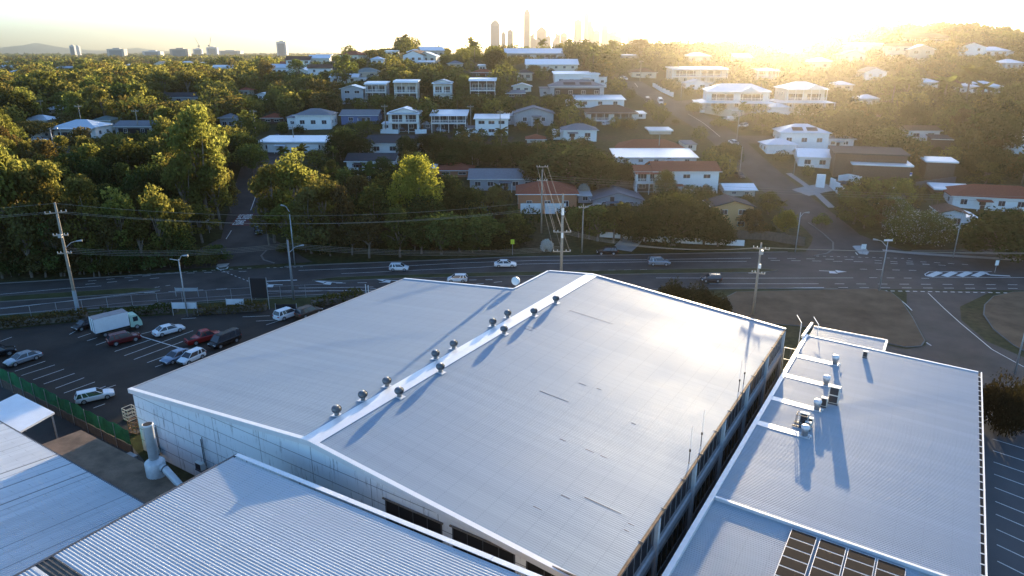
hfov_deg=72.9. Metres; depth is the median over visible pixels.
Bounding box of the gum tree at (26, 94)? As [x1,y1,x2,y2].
[7,86,43,111]
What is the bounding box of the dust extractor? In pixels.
[142,421,182,485]
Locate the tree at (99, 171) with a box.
[73,156,121,188]
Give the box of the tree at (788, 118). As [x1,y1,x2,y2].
[769,114,793,125]
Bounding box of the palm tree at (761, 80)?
[756,77,768,86]
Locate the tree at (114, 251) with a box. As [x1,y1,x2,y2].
[106,248,125,273]
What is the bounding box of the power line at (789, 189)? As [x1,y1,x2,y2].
[554,176,1017,196]
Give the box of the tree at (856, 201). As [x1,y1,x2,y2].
[834,196,872,223]
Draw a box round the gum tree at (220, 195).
[192,160,232,229]
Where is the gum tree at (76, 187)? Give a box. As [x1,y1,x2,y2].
[49,175,120,259]
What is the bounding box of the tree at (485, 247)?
[481,236,503,250]
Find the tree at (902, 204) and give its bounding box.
[874,196,915,224]
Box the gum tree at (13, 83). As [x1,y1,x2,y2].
[1,80,36,94]
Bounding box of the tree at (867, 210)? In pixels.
[851,205,879,228]
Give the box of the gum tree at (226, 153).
[199,129,238,162]
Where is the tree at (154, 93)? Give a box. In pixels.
[141,89,172,101]
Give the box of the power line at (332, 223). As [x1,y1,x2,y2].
[70,206,566,223]
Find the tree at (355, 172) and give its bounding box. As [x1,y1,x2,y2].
[330,167,370,195]
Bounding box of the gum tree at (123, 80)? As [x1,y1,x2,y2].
[108,76,129,88]
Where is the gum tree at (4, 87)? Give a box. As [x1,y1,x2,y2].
[0,82,15,94]
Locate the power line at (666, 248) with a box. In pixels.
[565,232,758,249]
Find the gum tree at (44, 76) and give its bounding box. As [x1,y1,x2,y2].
[24,70,65,95]
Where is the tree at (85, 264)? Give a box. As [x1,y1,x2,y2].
[79,244,114,276]
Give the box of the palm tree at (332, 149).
[328,145,339,158]
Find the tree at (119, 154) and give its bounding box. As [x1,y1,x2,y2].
[90,141,162,185]
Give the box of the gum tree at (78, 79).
[70,75,85,86]
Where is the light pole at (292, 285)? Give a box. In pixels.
[287,240,303,299]
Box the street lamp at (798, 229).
[795,212,809,251]
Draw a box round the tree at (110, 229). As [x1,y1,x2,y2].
[81,209,124,255]
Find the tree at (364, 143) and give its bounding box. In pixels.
[339,135,375,155]
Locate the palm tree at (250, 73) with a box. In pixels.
[245,70,256,76]
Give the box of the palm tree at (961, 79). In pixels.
[947,72,973,93]
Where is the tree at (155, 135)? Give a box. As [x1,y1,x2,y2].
[143,131,160,152]
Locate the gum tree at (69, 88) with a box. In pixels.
[61,82,79,101]
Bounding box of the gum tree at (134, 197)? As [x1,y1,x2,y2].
[124,186,151,223]
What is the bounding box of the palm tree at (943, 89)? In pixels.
[937,85,951,92]
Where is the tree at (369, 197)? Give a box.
[354,183,393,237]
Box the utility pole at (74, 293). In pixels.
[45,202,81,312]
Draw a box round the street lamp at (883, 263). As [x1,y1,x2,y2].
[873,238,887,290]
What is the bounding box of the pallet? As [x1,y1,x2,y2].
[126,452,137,458]
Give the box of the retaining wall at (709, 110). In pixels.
[705,107,744,116]
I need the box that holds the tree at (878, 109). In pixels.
[859,101,895,126]
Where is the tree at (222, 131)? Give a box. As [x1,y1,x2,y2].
[211,125,233,159]
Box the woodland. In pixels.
[0,21,1020,72]
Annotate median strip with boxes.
[0,288,160,301]
[312,268,777,280]
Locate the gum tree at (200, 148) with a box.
[180,137,233,223]
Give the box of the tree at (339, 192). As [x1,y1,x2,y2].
[322,184,354,236]
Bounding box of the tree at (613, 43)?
[605,39,621,56]
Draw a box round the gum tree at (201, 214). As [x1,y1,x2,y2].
[180,203,221,242]
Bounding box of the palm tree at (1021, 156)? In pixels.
[1017,150,1023,183]
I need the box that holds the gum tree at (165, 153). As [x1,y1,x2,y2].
[147,130,208,223]
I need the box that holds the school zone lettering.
[232,214,252,224]
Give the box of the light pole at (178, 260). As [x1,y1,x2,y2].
[170,254,188,316]
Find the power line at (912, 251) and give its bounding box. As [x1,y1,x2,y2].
[767,247,1004,252]
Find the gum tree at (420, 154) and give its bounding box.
[414,151,432,175]
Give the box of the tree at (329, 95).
[312,92,342,110]
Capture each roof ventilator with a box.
[331,405,341,416]
[357,390,367,401]
[382,377,391,387]
[394,387,405,399]
[431,350,439,359]
[436,363,445,374]
[449,340,457,349]
[488,318,496,326]
[500,325,508,335]
[504,310,510,318]
[530,308,538,316]
[552,295,559,303]
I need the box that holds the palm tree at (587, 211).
[580,204,600,238]
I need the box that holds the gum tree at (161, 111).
[154,105,175,125]
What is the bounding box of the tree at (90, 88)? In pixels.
[81,84,108,117]
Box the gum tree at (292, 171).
[272,148,318,235]
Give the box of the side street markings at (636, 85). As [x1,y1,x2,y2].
[226,85,718,238]
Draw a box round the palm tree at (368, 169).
[358,161,378,181]
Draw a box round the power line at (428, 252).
[297,245,551,252]
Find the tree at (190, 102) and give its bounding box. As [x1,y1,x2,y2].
[181,100,195,104]
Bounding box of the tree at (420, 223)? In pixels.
[407,216,435,253]
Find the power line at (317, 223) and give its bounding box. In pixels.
[65,206,552,223]
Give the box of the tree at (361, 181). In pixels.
[344,175,371,198]
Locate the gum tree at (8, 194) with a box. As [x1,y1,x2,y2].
[0,157,47,240]
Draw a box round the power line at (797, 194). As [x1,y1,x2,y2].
[558,181,1023,201]
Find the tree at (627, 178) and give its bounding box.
[601,161,634,184]
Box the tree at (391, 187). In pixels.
[379,180,405,207]
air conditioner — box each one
[154,425,161,454]
[194,437,207,472]
[799,411,809,424]
[805,421,811,431]
[820,396,827,407]
[828,384,841,405]
[862,350,868,358]
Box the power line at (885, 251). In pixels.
[759,247,1023,253]
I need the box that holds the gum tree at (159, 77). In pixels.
[144,68,180,91]
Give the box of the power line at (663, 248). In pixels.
[568,234,742,249]
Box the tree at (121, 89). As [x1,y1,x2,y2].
[108,82,144,114]
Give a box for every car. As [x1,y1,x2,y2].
[0,344,16,355]
[2,350,42,366]
[31,136,48,140]
[71,317,89,330]
[74,387,114,404]
[106,330,141,345]
[151,323,185,336]
[159,347,189,364]
[176,347,205,364]
[184,328,219,345]
[208,327,241,348]
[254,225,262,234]
[272,306,294,320]
[294,304,322,318]
[389,262,408,271]
[399,127,409,131]
[436,127,446,131]
[447,273,467,282]
[494,259,516,267]
[596,246,617,254]
[602,121,609,125]
[647,256,670,265]
[657,97,662,103]
[700,273,721,282]
[724,116,735,120]
[728,139,739,144]
[732,170,745,178]
[738,122,748,126]
[836,181,851,185]
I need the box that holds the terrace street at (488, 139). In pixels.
[357,134,513,141]
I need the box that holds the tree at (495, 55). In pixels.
[482,48,510,70]
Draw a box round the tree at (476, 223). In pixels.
[460,213,508,250]
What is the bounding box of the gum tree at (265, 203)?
[248,197,281,244]
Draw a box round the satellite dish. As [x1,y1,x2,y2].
[511,277,519,285]
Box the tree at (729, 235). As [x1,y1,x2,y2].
[703,220,737,246]
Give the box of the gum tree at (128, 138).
[115,137,132,161]
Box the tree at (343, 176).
[333,166,359,194]
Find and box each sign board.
[171,302,198,315]
[174,287,198,296]
[225,298,244,305]
[249,278,269,308]
[275,303,296,309]
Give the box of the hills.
[0,43,169,53]
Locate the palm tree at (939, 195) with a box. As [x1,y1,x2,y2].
[931,192,944,203]
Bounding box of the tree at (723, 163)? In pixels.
[705,153,729,172]
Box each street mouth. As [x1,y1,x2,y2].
[152,237,311,270]
[806,235,903,252]
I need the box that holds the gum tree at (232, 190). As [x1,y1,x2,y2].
[209,179,240,212]
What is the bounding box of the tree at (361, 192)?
[355,184,397,216]
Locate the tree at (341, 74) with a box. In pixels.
[329,53,358,83]
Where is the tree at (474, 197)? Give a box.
[444,186,486,215]
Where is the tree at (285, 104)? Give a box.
[276,98,295,118]
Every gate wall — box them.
[815,174,825,187]
[829,178,844,194]
[838,174,861,184]
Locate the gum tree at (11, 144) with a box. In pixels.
[0,136,20,157]
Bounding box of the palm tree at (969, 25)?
[964,22,973,30]
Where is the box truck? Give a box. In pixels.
[88,309,142,336]
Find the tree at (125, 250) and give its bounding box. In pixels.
[109,244,141,272]
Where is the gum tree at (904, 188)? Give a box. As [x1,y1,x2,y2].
[888,177,917,203]
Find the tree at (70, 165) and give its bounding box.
[43,157,97,188]
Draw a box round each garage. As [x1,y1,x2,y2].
[31,130,54,138]
[258,135,328,153]
[758,138,798,153]
[767,103,791,114]
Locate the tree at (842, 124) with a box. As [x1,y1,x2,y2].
[824,107,878,140]
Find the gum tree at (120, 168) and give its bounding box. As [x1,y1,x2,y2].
[109,162,131,191]
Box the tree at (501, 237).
[478,230,517,250]
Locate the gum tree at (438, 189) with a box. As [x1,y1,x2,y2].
[429,184,444,196]
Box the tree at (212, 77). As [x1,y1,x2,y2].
[202,75,230,91]
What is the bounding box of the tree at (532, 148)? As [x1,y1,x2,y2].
[514,144,545,166]
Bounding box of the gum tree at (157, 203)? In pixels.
[135,182,187,266]
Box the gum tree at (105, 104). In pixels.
[87,90,120,116]
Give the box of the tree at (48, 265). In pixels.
[30,218,72,276]
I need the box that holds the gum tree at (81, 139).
[70,135,102,158]
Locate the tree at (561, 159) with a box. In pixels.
[516,143,630,184]
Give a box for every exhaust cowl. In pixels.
[798,424,811,438]
[811,398,823,411]
[821,375,830,386]
[830,354,840,365]
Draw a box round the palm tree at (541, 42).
[538,38,548,45]
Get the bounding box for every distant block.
[106,48,127,56]
[142,50,163,55]
[169,48,190,56]
[193,48,202,54]
[206,47,218,55]
[219,50,243,55]
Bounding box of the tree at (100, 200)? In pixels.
[79,184,137,237]
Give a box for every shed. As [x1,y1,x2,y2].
[0,421,144,575]
[13,453,541,575]
[964,210,977,225]
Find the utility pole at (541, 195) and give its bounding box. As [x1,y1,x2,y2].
[537,165,547,232]
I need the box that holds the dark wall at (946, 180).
[914,177,955,187]
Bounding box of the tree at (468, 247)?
[460,241,484,252]
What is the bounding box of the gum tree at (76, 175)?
[62,173,97,209]
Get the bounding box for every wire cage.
[121,404,136,421]
[127,417,139,434]
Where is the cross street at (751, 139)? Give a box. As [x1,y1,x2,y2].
[740,136,773,142]
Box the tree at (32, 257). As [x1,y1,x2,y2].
[16,250,58,276]
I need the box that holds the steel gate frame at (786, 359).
[781,347,795,372]
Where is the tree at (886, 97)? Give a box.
[871,74,905,102]
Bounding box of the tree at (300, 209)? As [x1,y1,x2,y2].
[282,185,338,253]
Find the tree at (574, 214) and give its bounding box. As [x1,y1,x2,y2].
[565,206,593,237]
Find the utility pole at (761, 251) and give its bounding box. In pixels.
[752,242,769,314]
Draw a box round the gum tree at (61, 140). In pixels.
[51,135,78,160]
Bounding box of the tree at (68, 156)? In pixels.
[49,150,92,177]
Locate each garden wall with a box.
[600,232,630,238]
[643,236,744,245]
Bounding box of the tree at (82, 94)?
[77,88,97,114]
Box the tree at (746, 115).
[732,104,755,121]
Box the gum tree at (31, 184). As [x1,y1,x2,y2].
[4,168,61,252]
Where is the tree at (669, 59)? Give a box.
[660,53,686,70]
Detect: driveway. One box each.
[615,237,643,251]
[792,184,833,195]
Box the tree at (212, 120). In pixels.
[170,102,217,126]
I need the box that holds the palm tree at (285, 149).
[276,147,290,155]
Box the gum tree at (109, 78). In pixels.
[99,75,112,86]
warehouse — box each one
[128,270,785,575]
[662,322,987,575]
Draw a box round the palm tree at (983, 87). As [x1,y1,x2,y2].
[969,81,997,101]
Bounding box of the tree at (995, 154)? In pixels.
[962,144,1009,175]
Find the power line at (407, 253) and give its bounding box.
[291,246,556,253]
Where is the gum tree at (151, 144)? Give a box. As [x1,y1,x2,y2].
[144,137,159,152]
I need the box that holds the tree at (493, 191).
[483,185,507,217]
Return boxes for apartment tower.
[69,45,76,54]
[76,45,81,54]
[276,41,288,55]
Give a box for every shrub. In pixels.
[60,254,99,274]
[92,252,117,274]
[129,247,169,269]
[145,247,169,266]
[168,240,200,267]
[193,247,220,265]
[291,124,306,133]
[344,98,353,103]
[346,121,355,128]
[383,243,413,255]
[423,240,450,250]
[500,242,518,251]
[532,122,543,128]
[557,137,567,143]
[710,117,730,127]
[763,223,776,231]
[811,213,832,225]
[910,174,919,178]
[1008,206,1022,213]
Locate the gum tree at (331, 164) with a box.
[321,159,340,185]
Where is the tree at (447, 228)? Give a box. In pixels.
[415,211,468,254]
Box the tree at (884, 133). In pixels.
[860,126,915,146]
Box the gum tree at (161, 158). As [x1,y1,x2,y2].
[148,152,179,197]
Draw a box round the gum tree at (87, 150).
[74,143,109,173]
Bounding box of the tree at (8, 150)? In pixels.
[1,146,15,155]
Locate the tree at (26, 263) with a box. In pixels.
[16,248,44,273]
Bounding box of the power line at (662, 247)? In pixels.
[571,231,754,249]
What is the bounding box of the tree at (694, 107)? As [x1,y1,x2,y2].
[685,102,702,114]
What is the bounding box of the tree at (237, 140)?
[227,131,262,165]
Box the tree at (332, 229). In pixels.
[315,225,347,255]
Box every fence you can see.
[0,369,133,452]
[3,284,329,314]
[380,129,397,133]
[415,129,426,133]
[597,181,632,188]
[730,230,805,245]
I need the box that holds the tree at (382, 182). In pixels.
[362,177,394,195]
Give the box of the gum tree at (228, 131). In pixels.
[222,125,234,135]
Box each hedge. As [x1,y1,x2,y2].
[0,307,88,328]
[98,302,178,315]
[192,297,267,315]
[310,287,363,306]
[851,189,889,197]
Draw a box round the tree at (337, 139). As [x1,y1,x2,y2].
[322,129,360,159]
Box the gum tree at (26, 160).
[16,158,34,165]
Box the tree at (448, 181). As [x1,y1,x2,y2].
[420,175,459,198]
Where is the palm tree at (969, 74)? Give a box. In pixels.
[954,64,988,101]
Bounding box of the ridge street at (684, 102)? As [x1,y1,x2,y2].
[678,98,702,104]
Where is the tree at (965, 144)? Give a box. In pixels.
[954,129,982,159]
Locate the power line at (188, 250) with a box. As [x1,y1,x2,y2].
[74,243,286,250]
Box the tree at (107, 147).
[96,143,116,157]
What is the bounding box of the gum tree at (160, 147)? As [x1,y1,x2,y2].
[152,139,162,161]
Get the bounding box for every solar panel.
[774,565,804,575]
[778,555,807,574]
[782,546,810,564]
[785,537,813,554]
[789,529,816,545]
[809,566,836,575]
[812,557,841,575]
[815,547,843,565]
[818,539,845,556]
[842,567,866,575]
[844,558,873,575]
[846,548,875,566]
[875,568,895,575]
[876,559,905,575]
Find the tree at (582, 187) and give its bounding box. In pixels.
[578,183,589,190]
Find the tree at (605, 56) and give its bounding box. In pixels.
[597,52,616,69]
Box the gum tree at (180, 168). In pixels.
[159,152,205,234]
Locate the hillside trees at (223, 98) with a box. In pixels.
[0,19,1023,235]
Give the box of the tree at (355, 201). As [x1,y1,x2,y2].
[328,194,368,223]
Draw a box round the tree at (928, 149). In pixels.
[887,140,931,159]
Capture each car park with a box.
[0,303,340,437]
[981,414,1023,575]
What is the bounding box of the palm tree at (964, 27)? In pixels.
[958,25,968,30]
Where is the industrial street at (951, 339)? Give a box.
[800,290,1023,412]
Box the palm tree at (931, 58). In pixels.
[926,54,936,74]
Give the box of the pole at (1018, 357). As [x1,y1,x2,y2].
[1014,335,1023,373]
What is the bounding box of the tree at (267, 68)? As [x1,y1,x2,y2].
[259,63,283,80]
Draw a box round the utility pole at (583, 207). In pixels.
[579,203,601,252]
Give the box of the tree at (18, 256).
[2,248,40,274]
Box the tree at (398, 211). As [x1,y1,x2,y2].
[379,204,418,256]
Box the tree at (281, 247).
[275,243,297,252]
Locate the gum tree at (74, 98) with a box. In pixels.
[60,91,88,119]
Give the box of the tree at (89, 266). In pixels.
[77,243,98,276]
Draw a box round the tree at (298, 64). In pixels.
[283,59,307,78]
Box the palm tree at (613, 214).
[604,206,625,242]
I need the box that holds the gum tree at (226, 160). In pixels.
[205,144,228,175]
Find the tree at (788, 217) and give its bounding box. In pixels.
[771,209,798,232]
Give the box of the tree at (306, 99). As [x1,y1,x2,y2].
[286,89,317,110]
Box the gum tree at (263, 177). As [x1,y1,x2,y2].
[247,163,288,242]
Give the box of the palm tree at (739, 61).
[733,58,742,69]
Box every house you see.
[27,115,59,123]
[45,105,63,113]
[48,119,113,139]
[56,66,72,68]
[93,115,122,130]
[111,120,155,134]
[154,61,165,64]
[157,92,209,100]
[212,65,233,68]
[218,113,241,126]
[239,87,254,94]
[255,92,266,99]
[262,113,286,123]
[272,64,286,71]
[285,56,311,70]
[285,108,338,129]
[286,67,307,74]
[307,64,333,74]
[309,55,331,63]
[328,74,367,84]
[338,51,368,58]
[338,109,383,124]
[340,84,366,103]
[343,153,399,170]
[354,68,379,76]
[364,81,389,98]
[366,135,421,152]
[371,56,384,63]
[381,106,422,132]
[386,50,399,55]
[393,79,420,99]
[403,50,430,62]
[417,47,444,54]
[418,60,435,64]
[422,109,468,130]
[423,52,439,62]
[429,162,474,176]
[432,79,453,98]
[446,60,463,66]
[466,114,509,135]
[467,168,537,191]
[469,78,496,98]
[471,69,491,77]
[477,64,485,68]
[503,105,554,125]
[504,48,565,60]
[505,90,525,97]
[511,83,532,91]
[515,181,579,213]
[517,69,532,80]
[525,59,578,70]
[525,134,546,142]
[539,79,605,98]
[552,71,607,85]
[552,123,598,141]
[566,95,625,107]
[577,185,644,205]
[583,105,646,120]
[609,148,698,164]
[614,139,697,150]
[620,54,639,59]
[628,68,657,77]
[631,165,661,194]
[645,161,721,192]
[665,66,728,83]
[681,79,712,89]
[683,52,709,62]
[692,83,777,112]
[702,194,762,229]
[718,183,757,195]
[722,53,752,61]
[753,68,779,83]
[768,81,834,114]
[772,124,832,148]
[778,42,802,53]
[792,148,830,168]
[805,57,833,69]
[828,81,853,90]
[828,134,856,145]
[828,145,910,176]
[833,50,866,61]
[842,43,883,53]
[850,160,913,182]
[852,94,879,103]
[854,67,887,79]
[882,43,912,59]
[899,33,949,42]
[899,125,942,140]
[904,45,936,62]
[918,78,938,87]
[919,156,958,179]
[926,134,953,149]
[927,182,965,194]
[929,203,968,229]
[942,184,1023,211]
[952,81,1003,93]
[956,42,987,56]
[985,47,1013,57]
[994,136,1023,153]
[996,59,1023,68]
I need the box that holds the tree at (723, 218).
[683,205,733,245]
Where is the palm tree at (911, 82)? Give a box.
[900,77,924,91]
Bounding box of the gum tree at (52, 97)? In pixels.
[46,91,65,107]
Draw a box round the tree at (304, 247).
[298,241,308,251]
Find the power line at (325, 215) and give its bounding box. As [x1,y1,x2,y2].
[56,198,561,215]
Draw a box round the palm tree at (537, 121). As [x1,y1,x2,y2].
[533,118,541,131]
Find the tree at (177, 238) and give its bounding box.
[152,225,196,254]
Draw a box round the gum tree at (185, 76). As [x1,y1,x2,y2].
[169,70,199,91]
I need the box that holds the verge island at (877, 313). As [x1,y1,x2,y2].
[727,289,923,345]
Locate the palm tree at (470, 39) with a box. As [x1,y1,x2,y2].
[466,36,476,58]
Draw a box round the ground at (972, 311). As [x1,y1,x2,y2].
[0,39,1023,481]
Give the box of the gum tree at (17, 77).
[13,75,26,91]
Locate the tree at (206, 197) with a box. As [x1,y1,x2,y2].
[174,158,224,209]
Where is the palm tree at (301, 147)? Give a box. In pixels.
[292,143,308,163]
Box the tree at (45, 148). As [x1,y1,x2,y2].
[22,137,60,161]
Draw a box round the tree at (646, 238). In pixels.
[629,215,662,242]
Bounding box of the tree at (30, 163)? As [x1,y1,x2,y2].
[12,159,76,204]
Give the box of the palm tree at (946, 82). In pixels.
[932,75,962,109]
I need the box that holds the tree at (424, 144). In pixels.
[413,134,439,153]
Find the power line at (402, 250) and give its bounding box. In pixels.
[292,243,559,250]
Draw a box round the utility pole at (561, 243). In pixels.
[553,194,570,270]
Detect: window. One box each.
[57,132,71,136]
[368,86,374,91]
[373,146,379,150]
[377,86,384,91]
[385,500,442,542]
[392,115,402,121]
[397,86,404,91]
[405,115,415,121]
[407,86,415,91]
[434,116,446,122]
[435,86,441,92]
[444,86,449,92]
[451,116,462,122]
[452,528,514,572]
[472,84,480,89]
[484,84,492,89]
[487,181,492,185]
[509,55,529,56]
[512,181,518,185]
[526,561,553,575]
[536,55,556,58]
[591,114,608,119]
[614,114,631,119]
[622,527,654,575]
[638,174,646,180]
[644,565,651,575]
[656,505,688,575]
[660,470,692,534]
[676,71,695,75]
[692,458,718,516]
[696,427,721,478]
[702,71,721,75]
[703,174,710,177]
[711,94,733,100]
[721,421,741,468]
[725,391,745,434]
[740,94,762,100]
[744,389,761,430]
[748,361,765,398]
[759,71,765,76]
[764,362,778,396]
[768,71,775,76]
[768,337,781,367]
[788,94,802,99]
[804,159,810,163]
[806,94,820,99]
[819,160,825,164]
[906,39,923,41]
[954,218,960,223]
[960,199,967,204]
[998,201,1005,206]
[1017,202,1023,207]
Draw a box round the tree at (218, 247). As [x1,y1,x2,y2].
[196,244,233,263]
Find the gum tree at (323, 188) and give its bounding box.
[299,172,345,229]
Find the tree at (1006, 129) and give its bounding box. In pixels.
[965,111,1023,148]
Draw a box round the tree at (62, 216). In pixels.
[38,200,109,274]
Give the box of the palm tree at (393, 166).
[387,163,400,170]
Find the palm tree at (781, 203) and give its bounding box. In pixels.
[774,200,788,212]
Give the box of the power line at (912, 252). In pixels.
[754,247,990,253]
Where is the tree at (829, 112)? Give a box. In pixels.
[814,109,839,128]
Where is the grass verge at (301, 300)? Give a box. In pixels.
[0,289,823,329]
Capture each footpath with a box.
[786,173,833,207]
[882,249,1020,260]
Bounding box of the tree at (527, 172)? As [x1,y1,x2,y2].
[519,156,557,182]
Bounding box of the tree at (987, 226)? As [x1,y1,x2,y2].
[950,206,1023,262]
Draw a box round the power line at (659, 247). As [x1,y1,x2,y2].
[570,232,750,249]
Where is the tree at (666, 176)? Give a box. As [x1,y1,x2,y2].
[653,169,677,192]
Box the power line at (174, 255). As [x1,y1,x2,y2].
[73,248,279,255]
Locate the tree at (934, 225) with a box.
[881,209,958,245]
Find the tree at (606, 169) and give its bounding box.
[576,153,621,189]
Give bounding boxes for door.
[267,144,318,152]
[520,203,540,213]
[545,203,565,213]
[770,146,792,153]
[774,109,786,114]
[979,202,985,209]
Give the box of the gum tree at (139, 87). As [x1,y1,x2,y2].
[126,82,156,119]
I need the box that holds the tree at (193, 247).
[180,246,203,265]
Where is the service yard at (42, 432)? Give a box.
[0,386,144,462]
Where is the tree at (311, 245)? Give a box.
[306,238,323,254]
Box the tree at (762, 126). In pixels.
[753,118,776,133]
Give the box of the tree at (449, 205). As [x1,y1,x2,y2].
[432,193,465,219]
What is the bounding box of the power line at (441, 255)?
[295,248,560,255]
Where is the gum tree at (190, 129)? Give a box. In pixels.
[162,104,229,229]
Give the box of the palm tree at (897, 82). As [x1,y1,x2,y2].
[882,76,910,102]
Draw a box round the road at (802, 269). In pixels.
[0,250,1023,313]
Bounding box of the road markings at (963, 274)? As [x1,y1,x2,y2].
[1,252,1023,366]
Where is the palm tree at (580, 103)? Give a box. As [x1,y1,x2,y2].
[575,100,584,120]
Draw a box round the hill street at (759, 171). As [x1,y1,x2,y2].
[619,81,877,248]
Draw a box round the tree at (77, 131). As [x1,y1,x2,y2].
[64,126,104,150]
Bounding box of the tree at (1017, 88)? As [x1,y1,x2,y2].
[993,81,1023,100]
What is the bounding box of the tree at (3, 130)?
[0,126,22,157]
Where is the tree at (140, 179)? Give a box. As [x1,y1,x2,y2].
[118,162,179,229]
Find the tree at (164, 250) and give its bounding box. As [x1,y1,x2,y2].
[154,237,178,267]
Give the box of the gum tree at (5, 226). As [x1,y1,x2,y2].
[0,216,13,231]
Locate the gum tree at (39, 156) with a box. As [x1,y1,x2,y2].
[32,153,46,163]
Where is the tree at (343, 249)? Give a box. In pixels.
[337,243,350,252]
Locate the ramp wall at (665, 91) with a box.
[652,83,673,96]
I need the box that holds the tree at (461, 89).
[455,74,469,96]
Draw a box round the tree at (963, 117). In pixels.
[947,107,976,135]
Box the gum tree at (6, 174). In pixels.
[0,144,30,251]
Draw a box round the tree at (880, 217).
[869,198,901,224]
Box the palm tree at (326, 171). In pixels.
[319,166,336,203]
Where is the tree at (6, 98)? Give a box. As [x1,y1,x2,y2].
[0,90,40,121]
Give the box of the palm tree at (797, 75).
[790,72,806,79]
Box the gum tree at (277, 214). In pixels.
[264,203,303,251]
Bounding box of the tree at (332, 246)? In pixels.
[315,238,338,254]
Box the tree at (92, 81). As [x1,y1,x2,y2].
[79,77,110,93]
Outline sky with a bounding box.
[0,0,1023,52]
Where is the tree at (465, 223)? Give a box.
[450,213,473,251]
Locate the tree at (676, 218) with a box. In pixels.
[626,190,724,249]
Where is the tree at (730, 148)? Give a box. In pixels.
[714,141,744,168]
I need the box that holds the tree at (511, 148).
[498,141,530,167]
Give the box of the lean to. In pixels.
[42,430,175,502]
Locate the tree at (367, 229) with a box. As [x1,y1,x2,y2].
[345,213,383,257]
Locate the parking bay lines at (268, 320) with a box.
[2,316,1023,574]
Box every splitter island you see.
[217,263,228,266]
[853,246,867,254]
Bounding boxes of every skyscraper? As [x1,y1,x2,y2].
[490,20,499,46]
[501,31,505,50]
[507,29,512,46]
[524,9,529,47]
[530,34,536,47]
[536,27,545,47]
[546,35,550,46]
[552,33,559,47]
[560,32,566,45]
[574,19,581,44]
[583,12,588,41]
[588,20,593,42]
[593,29,599,44]
[601,24,607,44]
[608,31,621,47]
[626,15,638,43]
[636,26,649,41]
[655,35,660,42]
[666,26,675,43]
[676,5,683,43]
[683,36,688,43]
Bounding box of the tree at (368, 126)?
[353,120,381,136]
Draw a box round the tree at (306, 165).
[270,160,320,192]
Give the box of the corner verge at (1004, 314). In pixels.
[985,292,1023,349]
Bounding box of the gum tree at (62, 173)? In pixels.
[28,161,71,193]
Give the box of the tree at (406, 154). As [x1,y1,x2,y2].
[394,150,414,173]
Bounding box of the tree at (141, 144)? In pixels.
[105,140,155,169]
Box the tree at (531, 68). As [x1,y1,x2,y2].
[526,65,540,74]
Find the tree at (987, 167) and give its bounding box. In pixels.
[963,161,1006,184]
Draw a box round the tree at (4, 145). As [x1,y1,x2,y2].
[0,135,16,158]
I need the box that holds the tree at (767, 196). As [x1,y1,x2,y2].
[758,190,784,214]
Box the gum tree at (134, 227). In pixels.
[119,214,159,267]
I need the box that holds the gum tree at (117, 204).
[94,186,138,245]
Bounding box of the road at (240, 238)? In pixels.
[218,146,279,263]
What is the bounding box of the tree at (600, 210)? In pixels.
[579,205,617,240]
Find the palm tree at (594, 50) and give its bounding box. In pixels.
[588,46,599,61]
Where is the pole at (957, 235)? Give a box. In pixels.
[953,212,962,257]
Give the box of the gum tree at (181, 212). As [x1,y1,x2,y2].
[155,198,196,246]
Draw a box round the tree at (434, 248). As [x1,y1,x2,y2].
[428,237,454,251]
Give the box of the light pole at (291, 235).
[281,204,295,264]
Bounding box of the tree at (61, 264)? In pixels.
[40,245,81,275]
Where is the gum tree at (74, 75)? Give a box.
[66,71,80,86]
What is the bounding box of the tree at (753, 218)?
[746,209,768,233]
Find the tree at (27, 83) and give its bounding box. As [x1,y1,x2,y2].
[13,76,57,107]
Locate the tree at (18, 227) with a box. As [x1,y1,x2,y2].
[0,201,48,277]
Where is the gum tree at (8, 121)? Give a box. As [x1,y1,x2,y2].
[0,114,19,138]
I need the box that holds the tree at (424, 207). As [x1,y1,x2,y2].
[398,195,450,233]
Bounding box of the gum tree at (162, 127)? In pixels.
[147,116,174,140]
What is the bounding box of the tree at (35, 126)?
[12,119,57,135]
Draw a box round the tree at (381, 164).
[372,156,392,178]
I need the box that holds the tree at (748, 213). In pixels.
[735,209,761,227]
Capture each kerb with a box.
[0,272,184,283]
[0,288,837,314]
[260,250,274,262]
[284,251,786,266]
[722,288,924,347]
[807,222,833,255]
[911,249,1007,250]
[983,291,1023,350]
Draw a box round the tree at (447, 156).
[435,147,473,165]
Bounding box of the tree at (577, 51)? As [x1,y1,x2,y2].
[573,48,589,66]
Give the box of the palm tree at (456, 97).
[450,93,462,108]
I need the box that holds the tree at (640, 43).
[624,39,651,57]
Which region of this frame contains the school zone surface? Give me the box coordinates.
[229,214,255,225]
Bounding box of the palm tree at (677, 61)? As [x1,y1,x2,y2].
[672,57,685,66]
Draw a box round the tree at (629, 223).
[620,212,652,242]
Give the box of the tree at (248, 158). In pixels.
[232,143,269,175]
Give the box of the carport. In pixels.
[645,127,673,133]
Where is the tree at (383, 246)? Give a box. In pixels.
[377,242,397,250]
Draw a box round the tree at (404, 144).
[393,135,417,156]
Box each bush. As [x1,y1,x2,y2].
[657,276,688,297]
[679,280,717,306]
[710,291,732,312]
[981,367,1023,434]
[989,378,1023,437]
[1011,378,1023,420]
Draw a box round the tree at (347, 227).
[333,220,363,254]
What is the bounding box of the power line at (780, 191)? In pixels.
[548,178,997,198]
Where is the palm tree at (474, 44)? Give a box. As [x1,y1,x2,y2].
[468,41,480,63]
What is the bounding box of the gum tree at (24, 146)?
[15,140,34,159]
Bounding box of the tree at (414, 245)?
[403,238,418,250]
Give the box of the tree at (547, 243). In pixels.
[540,239,553,251]
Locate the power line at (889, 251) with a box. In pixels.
[763,247,961,252]

